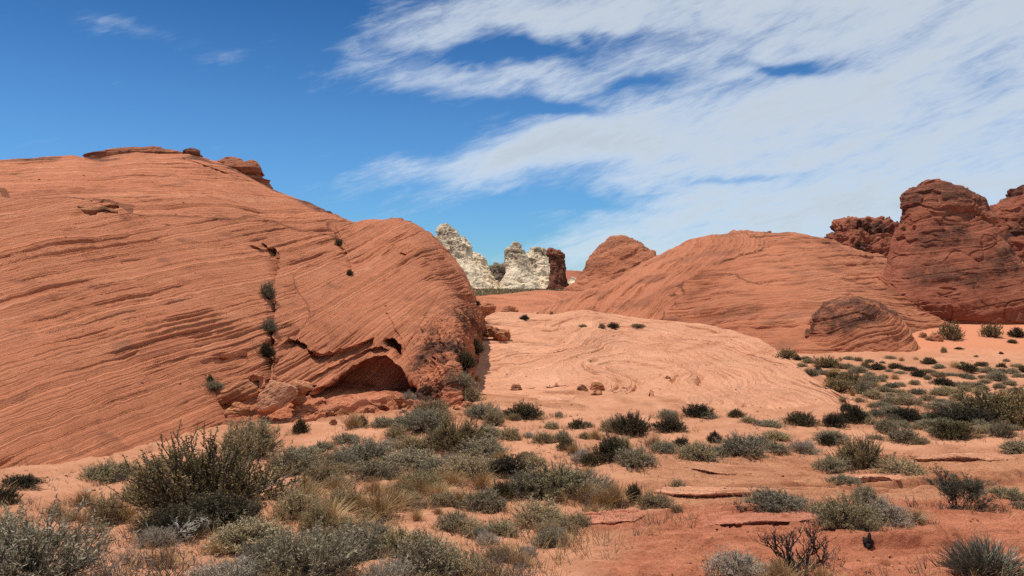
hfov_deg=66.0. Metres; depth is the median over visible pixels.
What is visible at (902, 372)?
sage shrub
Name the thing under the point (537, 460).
cushion shrub
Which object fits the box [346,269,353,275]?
blackbrush shrub
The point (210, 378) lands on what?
blackbrush shrub
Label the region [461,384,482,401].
cushion shrub
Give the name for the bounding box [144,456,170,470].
cushion shrub
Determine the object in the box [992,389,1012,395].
grass tuft
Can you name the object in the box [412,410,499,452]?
creosote bush
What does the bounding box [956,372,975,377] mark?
sage shrub
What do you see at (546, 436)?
cushion shrub
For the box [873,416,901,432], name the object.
sage shrub
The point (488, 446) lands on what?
sage shrub
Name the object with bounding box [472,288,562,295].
sagebrush plain
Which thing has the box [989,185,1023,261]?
shadowed butte
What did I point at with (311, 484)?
grass tuft
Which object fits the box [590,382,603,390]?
stone
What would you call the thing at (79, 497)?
grass tuft
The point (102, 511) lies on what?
cushion shrub
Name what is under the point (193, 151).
boulder
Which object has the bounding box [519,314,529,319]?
blackbrush shrub
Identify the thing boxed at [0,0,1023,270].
sky
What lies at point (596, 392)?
stone
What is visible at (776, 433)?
sage shrub
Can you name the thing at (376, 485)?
grass tuft
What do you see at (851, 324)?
rounded outcrop
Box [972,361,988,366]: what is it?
blackbrush shrub
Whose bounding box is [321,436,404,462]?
sage shrub
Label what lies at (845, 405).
blackbrush shrub
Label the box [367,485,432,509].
grass tuft
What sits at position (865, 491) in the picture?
sage shrub
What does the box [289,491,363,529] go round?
shrub
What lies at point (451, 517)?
sage shrub
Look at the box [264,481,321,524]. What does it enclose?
cushion shrub
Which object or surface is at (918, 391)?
sage shrub
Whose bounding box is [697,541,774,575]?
twiggy shrub
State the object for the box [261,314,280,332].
sage shrub
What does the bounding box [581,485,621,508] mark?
grass tuft
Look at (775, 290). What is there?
tawny dome
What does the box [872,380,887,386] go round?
grass tuft
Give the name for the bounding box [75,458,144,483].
sage shrub
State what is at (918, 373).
blackbrush shrub
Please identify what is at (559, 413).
twiggy shrub
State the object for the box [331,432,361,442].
sage shrub
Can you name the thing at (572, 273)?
hills
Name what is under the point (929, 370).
cushion shrub
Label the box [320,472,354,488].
cushion shrub
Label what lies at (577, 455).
twiggy shrub
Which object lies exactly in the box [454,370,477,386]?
sage shrub
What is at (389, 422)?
sage shrub
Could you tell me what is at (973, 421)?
sage shrub
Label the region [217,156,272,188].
cap rock
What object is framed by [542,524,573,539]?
twiggy shrub
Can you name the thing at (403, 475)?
grass tuft
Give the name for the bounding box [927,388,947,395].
sage shrub
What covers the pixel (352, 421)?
grass tuft
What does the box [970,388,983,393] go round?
cushion shrub
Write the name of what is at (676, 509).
cushion shrub
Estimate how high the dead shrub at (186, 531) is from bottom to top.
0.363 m
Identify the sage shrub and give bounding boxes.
[0,489,118,575]
[0,500,41,546]
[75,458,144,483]
[120,477,149,498]
[198,509,295,556]
[203,378,225,390]
[215,416,292,458]
[233,528,277,575]
[235,512,373,575]
[258,279,277,299]
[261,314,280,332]
[263,444,324,476]
[280,444,333,459]
[296,499,340,532]
[310,439,335,450]
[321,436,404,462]
[325,450,364,468]
[325,513,400,560]
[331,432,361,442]
[347,457,402,480]
[352,518,396,541]
[361,524,436,558]
[369,415,392,427]
[377,443,446,472]
[386,525,468,575]
[387,416,410,426]
[390,465,435,483]
[392,406,450,432]
[414,452,450,474]
[415,468,448,490]
[434,508,467,531]
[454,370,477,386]
[455,485,508,512]
[456,436,516,459]
[462,401,502,418]
[462,525,489,539]
[473,421,502,439]
[479,408,503,425]
[481,517,522,538]
[502,464,558,501]
[510,455,597,503]
[530,526,566,548]
[554,427,575,442]
[557,467,615,491]
[579,431,591,438]
[583,421,593,427]
[612,445,660,468]
[647,437,680,453]
[653,408,678,418]
[673,440,721,461]
[700,411,716,418]
[706,444,726,456]
[714,428,770,456]
[732,485,816,512]
[752,419,784,427]
[755,434,772,445]
[762,429,794,440]
[762,441,792,453]
[796,363,807,366]
[800,358,815,362]
[804,368,818,376]
[806,490,890,532]
[808,426,854,443]
[809,454,852,472]
[816,369,829,374]
[825,473,863,485]
[837,362,859,368]
[842,355,853,359]
[848,365,871,372]
[849,483,879,503]
[853,381,874,393]
[857,389,887,398]
[858,380,876,386]
[861,374,882,381]
[868,407,887,416]
[870,435,884,439]
[871,401,892,407]
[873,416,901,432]
[874,374,888,381]
[874,385,891,391]
[878,395,898,403]
[878,403,904,414]
[882,382,901,387]
[883,392,896,397]
[884,426,926,442]
[886,413,906,421]
[894,370,906,373]
[895,392,913,396]
[896,420,912,428]
[906,388,929,393]
[913,418,937,427]
[915,414,929,420]
[920,401,949,408]
[923,374,932,379]
[926,385,970,395]
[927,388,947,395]
[930,418,954,424]
[931,363,946,368]
[932,398,948,402]
[944,372,958,375]
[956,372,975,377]
[958,384,973,391]
[965,375,978,378]
[969,418,991,425]
[970,381,984,386]
[976,384,991,390]
[979,365,997,372]
[983,485,1023,500]
[984,419,1021,437]
[985,370,1009,380]
[991,382,1007,388]
[995,368,1008,373]
[996,438,1023,453]
[1001,380,1017,384]
[1005,387,1023,392]
[1007,367,1020,373]
[1010,372,1023,377]
[1011,424,1023,430]
[1012,500,1023,508]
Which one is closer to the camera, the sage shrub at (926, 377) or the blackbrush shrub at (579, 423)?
the blackbrush shrub at (579, 423)
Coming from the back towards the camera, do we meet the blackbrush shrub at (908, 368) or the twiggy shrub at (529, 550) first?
the blackbrush shrub at (908, 368)
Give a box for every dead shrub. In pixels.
[85,543,160,575]
[113,541,147,565]
[120,541,207,575]
[127,515,207,547]
[187,507,228,535]
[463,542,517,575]
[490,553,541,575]
[749,520,840,575]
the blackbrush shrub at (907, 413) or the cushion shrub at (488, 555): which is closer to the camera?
the cushion shrub at (488, 555)
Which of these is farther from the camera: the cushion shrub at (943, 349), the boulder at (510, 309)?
the boulder at (510, 309)
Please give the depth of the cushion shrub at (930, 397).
30.18 m
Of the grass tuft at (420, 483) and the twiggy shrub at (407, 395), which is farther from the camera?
the twiggy shrub at (407, 395)
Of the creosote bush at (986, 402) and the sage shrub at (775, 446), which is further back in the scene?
the creosote bush at (986, 402)
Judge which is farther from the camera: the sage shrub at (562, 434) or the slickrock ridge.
the slickrock ridge
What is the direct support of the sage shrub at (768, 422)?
on the ground at (904, 547)
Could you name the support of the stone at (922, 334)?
on the ground at (904, 547)
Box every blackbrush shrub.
[0,473,49,489]
[0,485,24,505]
[130,498,208,538]
[176,489,269,532]
[207,373,213,382]
[257,342,276,357]
[290,416,311,433]
[334,238,342,245]
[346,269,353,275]
[357,413,367,424]
[458,349,477,368]
[473,336,484,354]
[487,453,535,477]
[490,477,515,499]
[502,398,544,420]
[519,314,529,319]
[554,438,577,449]
[566,417,584,429]
[580,451,597,466]
[585,429,631,464]
[606,321,619,328]
[609,409,651,436]
[624,480,642,500]
[651,413,687,433]
[672,436,689,446]
[681,402,717,417]
[705,430,722,442]
[727,407,748,417]
[781,408,819,426]
[817,432,834,445]
[819,411,847,427]
[825,371,841,379]
[836,401,871,423]
[840,402,848,409]
[863,361,886,369]
[886,362,903,368]
[888,404,924,419]
[900,365,917,370]
[909,369,927,376]
[919,356,937,364]
[922,403,1000,424]
[924,375,956,385]
[926,416,988,440]
[955,363,977,372]
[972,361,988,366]
[995,362,1007,367]
[1006,326,1023,336]
[1006,339,1017,342]
[1018,365,1023,372]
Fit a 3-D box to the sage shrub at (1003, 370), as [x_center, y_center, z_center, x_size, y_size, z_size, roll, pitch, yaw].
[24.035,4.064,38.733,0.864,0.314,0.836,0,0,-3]
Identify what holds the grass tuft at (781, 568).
on the ground at (904, 547)
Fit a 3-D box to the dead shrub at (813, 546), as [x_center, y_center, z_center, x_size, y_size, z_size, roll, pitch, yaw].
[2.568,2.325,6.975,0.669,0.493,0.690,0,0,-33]
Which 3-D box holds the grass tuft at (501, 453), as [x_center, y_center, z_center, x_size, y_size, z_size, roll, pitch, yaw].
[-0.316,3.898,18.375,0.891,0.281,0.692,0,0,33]
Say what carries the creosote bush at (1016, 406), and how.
on the ground at (904, 547)
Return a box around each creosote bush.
[79,419,325,527]
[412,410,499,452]
[773,347,797,358]
[809,355,843,367]
[822,376,856,391]
[824,432,906,470]
[836,368,871,384]
[860,360,870,367]
[933,318,965,339]
[952,383,1023,422]
[977,322,1004,337]
[992,379,1023,427]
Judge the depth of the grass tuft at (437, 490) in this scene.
13.14 m
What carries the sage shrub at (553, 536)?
on the ground at (904, 547)
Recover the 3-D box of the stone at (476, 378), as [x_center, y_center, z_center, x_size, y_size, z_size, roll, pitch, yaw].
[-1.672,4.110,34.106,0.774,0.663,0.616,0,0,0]
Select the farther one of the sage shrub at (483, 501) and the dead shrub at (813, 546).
the sage shrub at (483, 501)
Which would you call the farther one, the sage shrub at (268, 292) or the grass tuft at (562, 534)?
the sage shrub at (268, 292)
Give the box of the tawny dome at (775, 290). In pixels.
[532,230,950,353]
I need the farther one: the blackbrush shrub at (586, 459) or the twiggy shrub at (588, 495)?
the blackbrush shrub at (586, 459)
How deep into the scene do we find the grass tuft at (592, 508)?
12.17 m
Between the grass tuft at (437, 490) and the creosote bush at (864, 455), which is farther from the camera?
the creosote bush at (864, 455)
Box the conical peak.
[563,235,655,291]
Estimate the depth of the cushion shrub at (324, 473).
14.37 m
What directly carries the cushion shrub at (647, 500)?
on the ground at (904, 547)
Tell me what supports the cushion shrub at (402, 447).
on the ground at (904, 547)
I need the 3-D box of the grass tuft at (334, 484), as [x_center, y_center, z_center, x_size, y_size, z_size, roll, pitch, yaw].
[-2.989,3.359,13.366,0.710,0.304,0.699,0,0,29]
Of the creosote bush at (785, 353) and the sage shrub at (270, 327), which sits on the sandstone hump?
the creosote bush at (785, 353)
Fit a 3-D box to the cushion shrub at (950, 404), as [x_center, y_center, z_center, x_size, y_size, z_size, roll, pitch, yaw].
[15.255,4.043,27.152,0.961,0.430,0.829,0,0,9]
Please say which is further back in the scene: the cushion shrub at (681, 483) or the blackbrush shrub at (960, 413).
the blackbrush shrub at (960, 413)
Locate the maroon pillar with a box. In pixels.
[546,247,569,289]
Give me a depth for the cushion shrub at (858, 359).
45.33 m
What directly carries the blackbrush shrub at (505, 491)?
on the ground at (904, 547)
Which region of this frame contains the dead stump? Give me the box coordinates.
[862,532,873,548]
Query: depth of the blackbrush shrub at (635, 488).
12.78 m
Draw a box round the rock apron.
[221,393,438,425]
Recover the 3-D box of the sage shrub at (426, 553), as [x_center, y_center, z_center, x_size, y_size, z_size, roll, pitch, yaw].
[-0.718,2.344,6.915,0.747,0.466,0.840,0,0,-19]
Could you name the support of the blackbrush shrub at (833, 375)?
on the ground at (904, 547)
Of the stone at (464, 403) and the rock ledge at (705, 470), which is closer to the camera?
the rock ledge at (705, 470)
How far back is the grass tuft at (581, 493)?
12.98 m
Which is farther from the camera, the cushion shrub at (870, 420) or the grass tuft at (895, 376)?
the grass tuft at (895, 376)
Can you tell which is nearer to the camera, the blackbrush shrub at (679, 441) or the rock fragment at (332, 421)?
the blackbrush shrub at (679, 441)
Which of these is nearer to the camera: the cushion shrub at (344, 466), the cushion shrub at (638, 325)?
the cushion shrub at (344, 466)
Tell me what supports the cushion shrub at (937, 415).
on the ground at (904, 547)
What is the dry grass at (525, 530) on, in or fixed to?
on the ground at (904, 547)
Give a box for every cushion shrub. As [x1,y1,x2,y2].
[78,489,127,525]
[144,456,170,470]
[258,559,306,575]
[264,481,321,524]
[297,460,346,488]
[307,523,345,546]
[314,449,343,463]
[318,485,363,510]
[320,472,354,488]
[322,512,355,528]
[328,460,357,474]
[357,506,386,520]
[381,423,408,439]
[387,433,438,452]
[389,478,417,494]
[398,487,427,506]
[408,395,455,415]
[423,488,461,507]
[424,405,452,423]
[426,541,495,575]
[427,447,498,480]
[444,445,462,455]
[450,513,492,533]
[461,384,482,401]
[482,543,517,562]
[498,424,521,440]
[506,413,521,420]
[507,496,575,529]
[517,450,535,460]
[521,454,549,468]
[527,430,557,443]
[530,509,565,527]
[531,519,562,533]
[544,420,559,429]
[544,514,581,534]
[565,512,593,526]
[598,322,605,328]
[599,413,616,431]
[602,435,634,448]
[630,323,645,326]
[633,488,676,509]
[669,477,686,486]
[669,504,682,511]
[740,415,759,422]
[802,497,827,512]
[853,357,863,360]
[854,397,867,401]
[861,416,877,424]
[871,455,931,477]
[882,355,898,358]
[891,393,925,405]
[896,381,906,386]
[907,379,920,384]
[911,424,925,429]
[911,437,930,444]
[918,392,936,401]
[923,368,937,372]
[925,410,942,418]
[929,371,948,376]
[940,346,946,352]
[945,399,962,406]
[947,393,965,400]
[953,381,976,387]
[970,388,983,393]
[974,423,989,433]
[977,378,992,383]
[1009,363,1023,367]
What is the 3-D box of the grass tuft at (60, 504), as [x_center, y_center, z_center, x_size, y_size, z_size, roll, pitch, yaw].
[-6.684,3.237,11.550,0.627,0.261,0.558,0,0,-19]
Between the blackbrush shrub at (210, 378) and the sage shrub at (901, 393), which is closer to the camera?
the blackbrush shrub at (210, 378)
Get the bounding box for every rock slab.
[216,379,258,404]
[288,380,313,406]
[393,395,406,409]
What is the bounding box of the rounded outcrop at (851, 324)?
[805,296,919,352]
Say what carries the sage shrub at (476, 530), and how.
on the ground at (904, 547)
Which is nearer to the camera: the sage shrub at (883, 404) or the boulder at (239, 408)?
the boulder at (239, 408)
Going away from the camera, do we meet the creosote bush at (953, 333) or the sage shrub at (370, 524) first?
the sage shrub at (370, 524)
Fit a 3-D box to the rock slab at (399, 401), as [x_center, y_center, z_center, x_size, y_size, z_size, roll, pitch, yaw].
[-3.723,4.141,26.191,0.515,1.194,0.397,0,0,0]
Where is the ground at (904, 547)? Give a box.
[0,323,1023,575]
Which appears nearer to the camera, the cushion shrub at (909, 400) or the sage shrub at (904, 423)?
the sage shrub at (904, 423)
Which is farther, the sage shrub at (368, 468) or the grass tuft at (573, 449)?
the grass tuft at (573, 449)
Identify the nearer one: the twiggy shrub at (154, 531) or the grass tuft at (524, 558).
the grass tuft at (524, 558)
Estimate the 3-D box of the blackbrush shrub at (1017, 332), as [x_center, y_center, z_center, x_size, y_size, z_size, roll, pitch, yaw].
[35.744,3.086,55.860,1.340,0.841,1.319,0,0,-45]
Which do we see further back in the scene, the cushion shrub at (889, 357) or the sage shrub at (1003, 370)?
the cushion shrub at (889, 357)
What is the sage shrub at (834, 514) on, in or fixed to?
on the ground at (904, 547)
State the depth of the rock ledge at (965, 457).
17.74 m
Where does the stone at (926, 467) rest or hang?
on the ground at (904, 547)
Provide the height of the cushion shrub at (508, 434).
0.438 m
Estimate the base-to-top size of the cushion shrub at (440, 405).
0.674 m
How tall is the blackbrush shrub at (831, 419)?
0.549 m
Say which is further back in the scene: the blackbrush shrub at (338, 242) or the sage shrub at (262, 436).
the blackbrush shrub at (338, 242)
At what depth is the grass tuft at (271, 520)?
9.56 m
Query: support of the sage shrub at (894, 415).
on the ground at (904, 547)
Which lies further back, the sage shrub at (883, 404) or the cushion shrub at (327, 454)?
the sage shrub at (883, 404)
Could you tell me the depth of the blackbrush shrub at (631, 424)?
21.93 m
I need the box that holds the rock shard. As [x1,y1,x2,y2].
[75,205,117,214]
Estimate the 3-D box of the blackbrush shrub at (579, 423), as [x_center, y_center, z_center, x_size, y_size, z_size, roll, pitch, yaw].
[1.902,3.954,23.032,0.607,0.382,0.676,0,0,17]
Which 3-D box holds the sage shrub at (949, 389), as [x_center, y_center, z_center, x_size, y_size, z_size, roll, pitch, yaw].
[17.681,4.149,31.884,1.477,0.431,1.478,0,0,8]
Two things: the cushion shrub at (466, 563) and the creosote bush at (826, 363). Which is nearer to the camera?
the cushion shrub at (466, 563)
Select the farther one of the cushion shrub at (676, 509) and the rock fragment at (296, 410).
the rock fragment at (296, 410)
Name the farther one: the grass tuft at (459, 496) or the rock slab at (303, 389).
the rock slab at (303, 389)
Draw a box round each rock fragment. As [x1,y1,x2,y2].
[292,406,301,415]
[325,407,334,417]
[329,418,336,424]
[369,407,374,412]
[376,403,381,410]
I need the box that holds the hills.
[566,270,581,281]
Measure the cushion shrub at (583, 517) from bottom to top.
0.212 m
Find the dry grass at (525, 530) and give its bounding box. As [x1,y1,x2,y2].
[0,343,1023,575]
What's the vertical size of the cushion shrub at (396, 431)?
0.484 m
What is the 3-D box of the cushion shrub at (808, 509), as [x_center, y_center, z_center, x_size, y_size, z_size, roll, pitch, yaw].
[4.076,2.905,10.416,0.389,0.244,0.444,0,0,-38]
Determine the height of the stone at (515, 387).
0.454 m
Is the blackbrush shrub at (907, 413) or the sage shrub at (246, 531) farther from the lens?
the blackbrush shrub at (907, 413)
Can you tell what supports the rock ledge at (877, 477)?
on the ground at (904, 547)
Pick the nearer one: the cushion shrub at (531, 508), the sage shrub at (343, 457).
the cushion shrub at (531, 508)
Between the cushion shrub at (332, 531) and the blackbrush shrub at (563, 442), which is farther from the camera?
the blackbrush shrub at (563, 442)
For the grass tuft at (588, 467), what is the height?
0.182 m
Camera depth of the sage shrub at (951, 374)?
36.89 m
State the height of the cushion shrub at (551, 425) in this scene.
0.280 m
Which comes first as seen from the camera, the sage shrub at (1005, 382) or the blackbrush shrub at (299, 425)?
the blackbrush shrub at (299, 425)
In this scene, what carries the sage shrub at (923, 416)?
on the ground at (904, 547)
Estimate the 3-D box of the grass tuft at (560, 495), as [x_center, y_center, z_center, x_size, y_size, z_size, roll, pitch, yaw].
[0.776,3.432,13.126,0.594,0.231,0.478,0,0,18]
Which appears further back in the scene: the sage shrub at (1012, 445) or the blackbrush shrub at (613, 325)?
the blackbrush shrub at (613, 325)
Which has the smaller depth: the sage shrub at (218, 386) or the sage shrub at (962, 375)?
the sage shrub at (218, 386)
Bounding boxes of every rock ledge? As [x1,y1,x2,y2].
[563,509,644,524]
[654,486,789,497]
[676,461,753,474]
[703,507,817,526]
[822,473,920,482]
[908,452,1018,461]
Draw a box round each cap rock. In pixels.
[83,146,202,158]
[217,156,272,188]
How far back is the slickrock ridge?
91.72 m
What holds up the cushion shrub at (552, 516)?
on the ground at (904, 547)
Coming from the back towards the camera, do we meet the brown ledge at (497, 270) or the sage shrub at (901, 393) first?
the brown ledge at (497, 270)
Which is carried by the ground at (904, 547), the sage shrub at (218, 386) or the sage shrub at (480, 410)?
the sage shrub at (480, 410)
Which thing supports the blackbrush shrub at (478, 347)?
on the sandstone dome at (371, 352)
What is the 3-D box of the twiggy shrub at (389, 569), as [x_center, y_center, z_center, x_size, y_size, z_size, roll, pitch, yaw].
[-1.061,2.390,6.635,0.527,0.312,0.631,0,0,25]
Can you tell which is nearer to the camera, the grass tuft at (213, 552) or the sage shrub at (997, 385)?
the grass tuft at (213, 552)
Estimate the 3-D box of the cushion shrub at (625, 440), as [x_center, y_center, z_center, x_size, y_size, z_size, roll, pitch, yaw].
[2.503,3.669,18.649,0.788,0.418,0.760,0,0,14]
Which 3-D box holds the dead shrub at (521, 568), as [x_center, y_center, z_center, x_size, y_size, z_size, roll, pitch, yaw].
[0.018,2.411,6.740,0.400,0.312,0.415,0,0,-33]
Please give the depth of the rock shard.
35.19 m
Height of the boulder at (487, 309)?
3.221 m
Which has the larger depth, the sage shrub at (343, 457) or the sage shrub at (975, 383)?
the sage shrub at (975, 383)
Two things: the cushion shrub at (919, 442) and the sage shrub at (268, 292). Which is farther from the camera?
the sage shrub at (268, 292)
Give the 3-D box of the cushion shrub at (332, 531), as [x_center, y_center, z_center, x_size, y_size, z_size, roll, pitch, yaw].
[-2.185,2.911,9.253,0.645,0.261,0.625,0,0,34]
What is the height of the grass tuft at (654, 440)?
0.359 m
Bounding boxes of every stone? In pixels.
[403,399,414,406]
[461,401,473,407]
[472,375,480,383]
[510,384,521,390]
[576,385,588,391]
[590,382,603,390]
[591,390,602,395]
[903,464,930,469]
[918,332,926,337]
[925,333,943,341]
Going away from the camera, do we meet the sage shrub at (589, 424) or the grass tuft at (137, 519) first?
the grass tuft at (137, 519)
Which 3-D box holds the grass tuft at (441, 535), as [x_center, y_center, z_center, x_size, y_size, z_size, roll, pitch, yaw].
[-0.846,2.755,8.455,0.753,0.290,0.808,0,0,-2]
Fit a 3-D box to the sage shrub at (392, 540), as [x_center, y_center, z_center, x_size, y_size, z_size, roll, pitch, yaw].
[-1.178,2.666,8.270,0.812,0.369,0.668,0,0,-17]
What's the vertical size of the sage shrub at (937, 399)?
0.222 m
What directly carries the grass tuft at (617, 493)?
on the ground at (904, 547)
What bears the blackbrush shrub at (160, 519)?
on the ground at (904, 547)
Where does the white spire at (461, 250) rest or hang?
on the ground at (904, 547)
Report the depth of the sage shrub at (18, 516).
8.63 m
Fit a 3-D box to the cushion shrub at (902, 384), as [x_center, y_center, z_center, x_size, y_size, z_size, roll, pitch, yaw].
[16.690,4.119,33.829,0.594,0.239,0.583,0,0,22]
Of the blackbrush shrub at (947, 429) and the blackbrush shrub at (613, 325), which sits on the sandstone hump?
the blackbrush shrub at (613, 325)
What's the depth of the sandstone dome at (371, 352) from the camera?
31.23 m
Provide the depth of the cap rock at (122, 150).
53.90 m
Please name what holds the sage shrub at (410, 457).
on the ground at (904, 547)
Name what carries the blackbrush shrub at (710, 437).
on the ground at (904, 547)
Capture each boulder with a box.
[183,148,200,156]
[224,402,250,416]
[255,380,297,421]
[479,301,495,317]
[483,325,510,340]
[501,306,518,311]
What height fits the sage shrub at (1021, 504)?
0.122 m
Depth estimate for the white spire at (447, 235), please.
209.61 m
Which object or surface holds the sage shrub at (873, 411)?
on the ground at (904, 547)
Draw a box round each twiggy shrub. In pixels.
[130,522,185,549]
[181,551,275,575]
[360,552,415,575]
[383,437,397,446]
[400,390,416,399]
[442,451,461,464]
[473,529,500,546]
[516,543,539,556]
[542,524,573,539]
[554,410,563,416]
[566,447,590,464]
[576,485,602,503]
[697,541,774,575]
[788,439,823,454]
[858,492,928,528]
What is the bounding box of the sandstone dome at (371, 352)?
[0,152,485,468]
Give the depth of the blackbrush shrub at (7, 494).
13.20 m
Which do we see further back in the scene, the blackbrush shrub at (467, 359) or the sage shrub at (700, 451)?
the blackbrush shrub at (467, 359)
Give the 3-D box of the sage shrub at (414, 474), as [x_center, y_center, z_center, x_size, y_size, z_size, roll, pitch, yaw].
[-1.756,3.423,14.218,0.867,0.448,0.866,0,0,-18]
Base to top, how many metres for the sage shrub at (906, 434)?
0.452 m
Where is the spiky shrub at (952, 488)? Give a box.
[922,462,1002,511]
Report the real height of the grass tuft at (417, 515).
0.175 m
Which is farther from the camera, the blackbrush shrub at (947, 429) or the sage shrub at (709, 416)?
the sage shrub at (709, 416)
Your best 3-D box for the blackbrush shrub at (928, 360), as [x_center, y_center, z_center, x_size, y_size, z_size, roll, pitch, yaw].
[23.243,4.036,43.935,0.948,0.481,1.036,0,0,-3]
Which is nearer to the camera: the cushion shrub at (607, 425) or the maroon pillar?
the cushion shrub at (607, 425)
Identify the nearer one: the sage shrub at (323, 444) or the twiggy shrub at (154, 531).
the twiggy shrub at (154, 531)
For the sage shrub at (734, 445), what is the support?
on the ground at (904, 547)
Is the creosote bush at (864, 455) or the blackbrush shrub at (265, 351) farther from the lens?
the blackbrush shrub at (265, 351)
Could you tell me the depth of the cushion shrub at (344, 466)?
16.33 m
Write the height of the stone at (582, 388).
0.457 m
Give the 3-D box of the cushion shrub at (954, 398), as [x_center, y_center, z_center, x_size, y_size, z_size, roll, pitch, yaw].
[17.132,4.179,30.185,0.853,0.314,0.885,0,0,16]
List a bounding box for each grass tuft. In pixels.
[38,502,74,516]
[54,507,86,521]
[60,486,108,506]
[91,524,112,533]
[101,498,149,522]
[108,508,152,532]
[141,544,203,568]
[199,538,225,555]
[258,514,289,529]
[268,482,341,505]
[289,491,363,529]
[293,476,327,491]
[318,478,351,493]
[322,511,403,531]
[333,411,372,428]
[342,486,424,521]
[342,490,374,509]
[356,475,393,495]
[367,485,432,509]
[388,471,417,486]
[393,435,427,448]
[399,475,435,493]
[401,507,429,520]
[409,480,467,496]
[427,506,448,514]
[429,529,458,551]
[436,468,478,485]
[436,486,470,504]
[459,468,496,490]
[461,566,518,575]
[484,540,530,563]
[491,450,507,457]
[501,551,542,566]
[545,488,572,500]
[553,442,586,453]
[556,530,576,544]
[562,483,597,503]
[574,480,608,495]
[579,503,609,511]
[581,466,600,473]
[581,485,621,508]
[581,490,607,506]
[583,427,602,439]
[593,478,638,507]
[635,434,672,447]
[751,556,814,575]
[801,563,841,575]
[820,367,838,374]
[847,388,858,395]
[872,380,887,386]
[885,373,906,378]
[893,506,916,522]
[905,506,935,524]
[944,361,964,367]
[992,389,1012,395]
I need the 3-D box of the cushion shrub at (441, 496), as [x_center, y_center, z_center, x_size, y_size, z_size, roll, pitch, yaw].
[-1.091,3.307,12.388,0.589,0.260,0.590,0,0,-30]
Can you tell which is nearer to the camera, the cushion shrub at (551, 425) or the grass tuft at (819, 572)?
the grass tuft at (819, 572)
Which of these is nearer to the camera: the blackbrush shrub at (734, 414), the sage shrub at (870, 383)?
the blackbrush shrub at (734, 414)
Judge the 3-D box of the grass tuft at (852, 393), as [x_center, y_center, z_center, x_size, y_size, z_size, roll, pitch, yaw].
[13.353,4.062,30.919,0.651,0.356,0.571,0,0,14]
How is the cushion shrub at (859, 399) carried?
on the ground at (904, 547)
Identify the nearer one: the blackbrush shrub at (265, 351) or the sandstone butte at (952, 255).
the blackbrush shrub at (265, 351)
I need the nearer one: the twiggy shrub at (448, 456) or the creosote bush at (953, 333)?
the twiggy shrub at (448, 456)
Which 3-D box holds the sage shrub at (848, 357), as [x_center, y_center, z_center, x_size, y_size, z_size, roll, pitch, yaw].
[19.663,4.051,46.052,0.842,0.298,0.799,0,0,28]
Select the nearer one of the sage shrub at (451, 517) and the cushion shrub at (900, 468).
the sage shrub at (451, 517)
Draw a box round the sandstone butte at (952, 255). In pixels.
[878,178,1023,324]
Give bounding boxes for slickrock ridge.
[476,290,574,312]
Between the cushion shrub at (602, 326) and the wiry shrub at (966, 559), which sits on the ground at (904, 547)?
the wiry shrub at (966, 559)
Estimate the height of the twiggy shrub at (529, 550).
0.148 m
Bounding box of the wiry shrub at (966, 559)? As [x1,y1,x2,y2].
[928,527,1023,575]
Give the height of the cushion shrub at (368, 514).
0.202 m
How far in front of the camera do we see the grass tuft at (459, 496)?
12.61 m
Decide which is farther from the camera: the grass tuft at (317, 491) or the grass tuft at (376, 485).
the grass tuft at (376, 485)
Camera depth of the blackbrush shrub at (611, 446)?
16.87 m
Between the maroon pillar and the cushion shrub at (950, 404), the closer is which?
the cushion shrub at (950, 404)
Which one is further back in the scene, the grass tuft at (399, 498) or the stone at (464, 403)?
the stone at (464, 403)
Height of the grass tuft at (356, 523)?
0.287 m
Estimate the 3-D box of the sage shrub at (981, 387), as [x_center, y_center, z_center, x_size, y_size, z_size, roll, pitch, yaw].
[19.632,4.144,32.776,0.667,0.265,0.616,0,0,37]
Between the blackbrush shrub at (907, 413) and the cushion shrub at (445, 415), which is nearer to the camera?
the cushion shrub at (445, 415)
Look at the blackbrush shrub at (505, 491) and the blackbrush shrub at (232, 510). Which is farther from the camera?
the blackbrush shrub at (505, 491)
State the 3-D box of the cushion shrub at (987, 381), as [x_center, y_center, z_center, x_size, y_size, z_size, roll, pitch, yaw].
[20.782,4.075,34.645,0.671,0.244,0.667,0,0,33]
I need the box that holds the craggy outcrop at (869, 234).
[824,216,899,257]
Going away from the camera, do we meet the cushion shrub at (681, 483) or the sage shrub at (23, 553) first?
the sage shrub at (23, 553)
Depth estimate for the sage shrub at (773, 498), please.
10.85 m
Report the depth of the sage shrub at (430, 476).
13.72 m
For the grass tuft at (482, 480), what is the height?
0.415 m
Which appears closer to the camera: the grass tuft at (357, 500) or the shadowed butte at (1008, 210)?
the grass tuft at (357, 500)
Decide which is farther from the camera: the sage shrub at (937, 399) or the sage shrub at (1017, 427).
the sage shrub at (937, 399)
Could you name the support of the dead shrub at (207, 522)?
on the ground at (904, 547)
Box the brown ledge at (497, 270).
[489,262,505,281]
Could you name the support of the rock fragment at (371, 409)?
on the rock apron
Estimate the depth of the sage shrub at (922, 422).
24.10 m
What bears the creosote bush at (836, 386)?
on the ground at (904, 547)
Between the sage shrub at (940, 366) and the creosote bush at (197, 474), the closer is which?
the creosote bush at (197, 474)
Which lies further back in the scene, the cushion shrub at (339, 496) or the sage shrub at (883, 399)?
the sage shrub at (883, 399)
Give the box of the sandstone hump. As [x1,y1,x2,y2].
[469,310,858,412]
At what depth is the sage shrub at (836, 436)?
21.41 m
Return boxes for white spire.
[435,223,459,252]
[450,236,494,288]
[473,252,499,288]
[499,241,545,288]
[526,247,549,287]
[568,277,575,283]
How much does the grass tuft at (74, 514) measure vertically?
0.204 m

